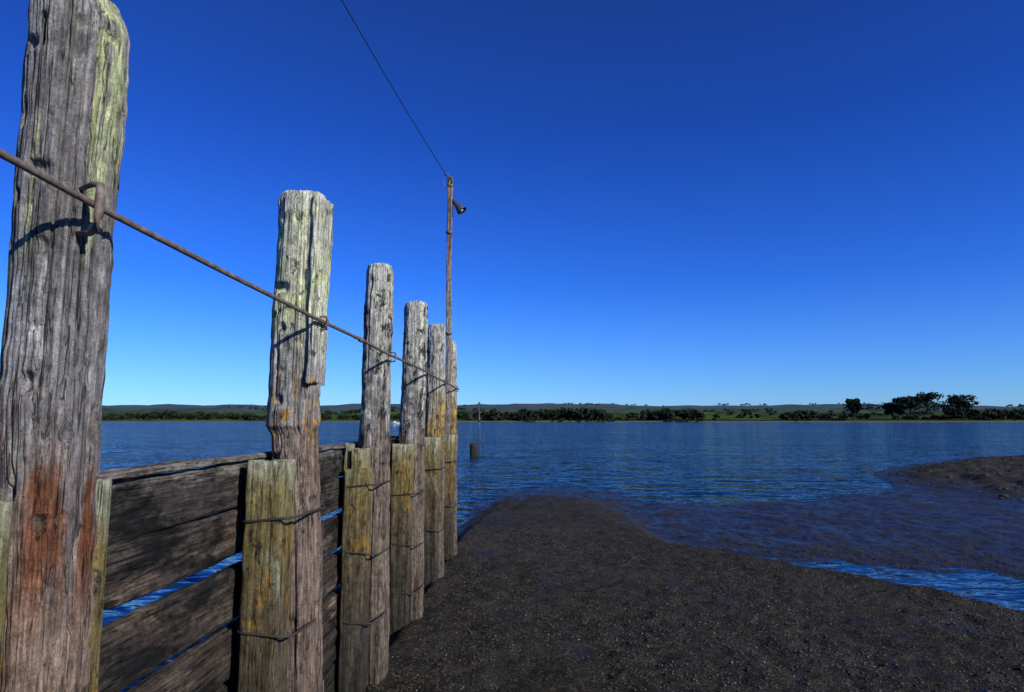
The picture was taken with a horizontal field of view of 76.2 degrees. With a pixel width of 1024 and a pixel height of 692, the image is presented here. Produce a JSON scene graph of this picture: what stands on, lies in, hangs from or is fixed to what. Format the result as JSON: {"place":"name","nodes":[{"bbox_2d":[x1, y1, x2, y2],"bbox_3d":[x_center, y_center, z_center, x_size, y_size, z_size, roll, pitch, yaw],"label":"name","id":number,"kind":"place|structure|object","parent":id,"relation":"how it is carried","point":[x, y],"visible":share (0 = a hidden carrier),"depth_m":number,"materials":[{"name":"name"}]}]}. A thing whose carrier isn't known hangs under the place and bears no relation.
{"place":"outdoors","nodes":[
{"label":"outdoors","id":0,"kind":"place"},
{"bbox_2d":[470,443,477,456],"bbox_3d":[-1.931,5.862,32.840,0.409,1.983,0.399,0,-6,2],"label":"mooring stump","id":1,"kind":"object","parent":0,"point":[473,449],"visible":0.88,"depth_m":32.75,"materials":[{"name":"brown wood"}]},
{"bbox_2d":[0,0,1023,406],"label":"sky","id":2,"kind":"structure","parent":0,"point":[666,202],"materials":[{"name":"blue"}]},
{"bbox_2d":[100,422,1023,691],"bbox_3d":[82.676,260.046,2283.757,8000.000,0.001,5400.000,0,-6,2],"label":"estuary water","id":3,"kind":"structure","parent":0,"point":[709,463],"depth_m":34.09,"materials":[{"name":"blue liquid"}]},
{"bbox_2d":[477,402,480,456],"bbox_3d":[-1.674,4.866,33.246,0.200,4.000,0.110,0,-6,2],"label":"channel marker pole","id":4,"kind":"object","parent":3,"relation":"in","point":[479,412],"visible":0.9,"depth_m":33.32,"materials":[{"name":"brown wood"}]},
{"bbox_2d":[102,403,1023,421],"bbox_3d":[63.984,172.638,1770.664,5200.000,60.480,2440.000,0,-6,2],"label":"hills","id":5,"kind":"structure","parent":0,"point":[619,411],"depth_m":1202.60,"materials":[{"name":"green plant"}]},
{"bbox_2d":[102,402,1023,421],"bbox_3d":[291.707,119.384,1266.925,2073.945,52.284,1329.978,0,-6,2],"label":"distant tree line","id":6,"kind":"object","parent":5,"relation":"on","point":[588,414],"visible":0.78,"depth_m":645.41,"materials":[{"name":"green plant"}]},
{"bbox_2d":[845,398,861,419],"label":"spreading tree","id":7,"kind":"object","parent":5,"relation":"on","point":[854,406],"visible":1,"depth_m":622.56,"materials":[{"name":"green plant"}]},
{"bbox_2d":[882,402,904,417],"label":"spreading tree","id":8,"kind":"object","parent":5,"relation":"on","point":[891,410],"visible":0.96,"depth_m":630.72,"materials":[{"name":"green plant"}]},
{"bbox_2d":[889,395,920,419],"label":"spreading tree","id":9,"kind":"object","parent":5,"relation":"on","point":[903,403],"visible":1,"depth_m":621.20,"materials":[{"name":"green plant"}]},
{"bbox_2d":[910,392,943,416],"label":"spreading tree","id":10,"kind":"object","parent":5,"relation":"on","point":[924,399],"visible":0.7,"depth_m":622.17,"materials":[{"name":"green plant"}]},
{"bbox_2d":[932,394,980,419],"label":"spreading tree","id":11,"kind":"object","parent":5,"relation":"on","point":[955,401],"visible":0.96,"depth_m":621.90,"materials":[{"name":"green plant"}]},
{"bbox_2d":[120,429,1023,691],"bbox_3d":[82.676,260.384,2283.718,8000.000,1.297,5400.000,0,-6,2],"label":"mud ground","id":12,"kind":"structure","parent":0,"point":[973,517],"depth_m":5.98,"materials":[{"name":"brown soil"}]},
{"bbox_2d":[0,0,129,691],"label":"wooden post","id":13,"kind":"object","parent":12,"relation":"on","point":[55,500],"visible":0.99,"depth_m":1.53,"materials":[{"name":"brown wood"}]},
{"bbox_2d":[0,436,398,691],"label":"plank fence","id":14,"kind":"object","parent":13,"relation":"attached to","point":[165,530],"visible":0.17,"depth_m":2.23,"materials":[{"name":"brown wood"}]},
{"bbox_2d":[237,190,333,691],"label":"wooden post","id":15,"kind":"object","parent":12,"relation":"on","point":[280,628],"visible":0.99,"depth_m":2.79,"materials":[{"name":"brown wood"}]},
{"bbox_2d":[338,263,393,691],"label":"wooden post","id":16,"kind":"object","parent":12,"relation":"on","point":[363,660],"visible":0.99,"depth_m":4.05,"materials":[{"name":"grey wood"}]},
{"bbox_2d":[389,300,427,638],"bbox_3d":[-0.861,1.109,5.444,0.261,3.020,0.390,0,-6,2],"label":"wooden post","id":17,"kind":"object","parent":12,"relation":"on","point":[406,543],"visible":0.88,"depth_m":5.37,"materials":[{"name":"grey wood"}]},
{"bbox_2d":[424,324,445,588],"bbox_3d":[-0.814,1.256,6.740,0.230,3.018,0.399,0,-6,2],"label":"wooden post","id":18,"kind":"object","parent":12,"relation":"on","point":[434,495],"visible":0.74,"depth_m":6.71,"materials":[{"name":"brown wood"}]},
{"bbox_2d":[443,341,457,561],"bbox_3d":[-0.755,1.402,7.819,0.209,2.970,0.379,0,-6,2],"label":"wooden post","id":19,"kind":"object","parent":12,"relation":"on","point":[450,510],"visible":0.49,"depth_m":7.67,"materials":[{"name":"brown wood"}]},
{"bbox_2d":[0,148,458,391],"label":"steel rod","id":20,"kind":"object","parent":19,"relation":"attached to","point":[99,207],"visible":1,"depth_m":1.64,"materials":[{"name":"metal"}]},
{"bbox_2d":[443,173,465,434],"bbox_3d":[-0.699,-0.426,7.891,0.282,3.431,0.133,-2,-7,17],"label":"tall pole","id":21,"kind":"object","parent":19,"relation":"attached to","point":[459,207],"visible":0.97,"depth_m":7.91,"materials":[{"name":"brown wood"}]},
{"bbox_2d":[341,0,445,174],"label":"overhead wire","id":22,"kind":"object","parent":21,"relation":"attached to","point":[389,82],"visible":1,"depth_m":6.13,"materials":[{"name":"black metal"}]},
{"bbox_2d":[373,532,1012,690],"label":"shell fragments","id":23,"kind":"object","parent":12,"relation":"on","point":[691,614],"visible":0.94,"depth_m":5.09,"materials":[{"name":"grey"}]},
{"bbox_2d":[364,527,1023,691],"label":"mud pebbles","id":24,"kind":"object","parent":12,"relation":"on","point":[701,648],"visible":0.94,"depth_m":5.06,"materials":[{"name":"stone"}]},
{"bbox_2d":[888,456,1023,499],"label":"mud clods","id":25,"kind":"object","parent":12,"relation":"on","point":[1003,495],"visible":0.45,"depth_m":19.41,"materials":[{"name":"brown soil"}]}
]}

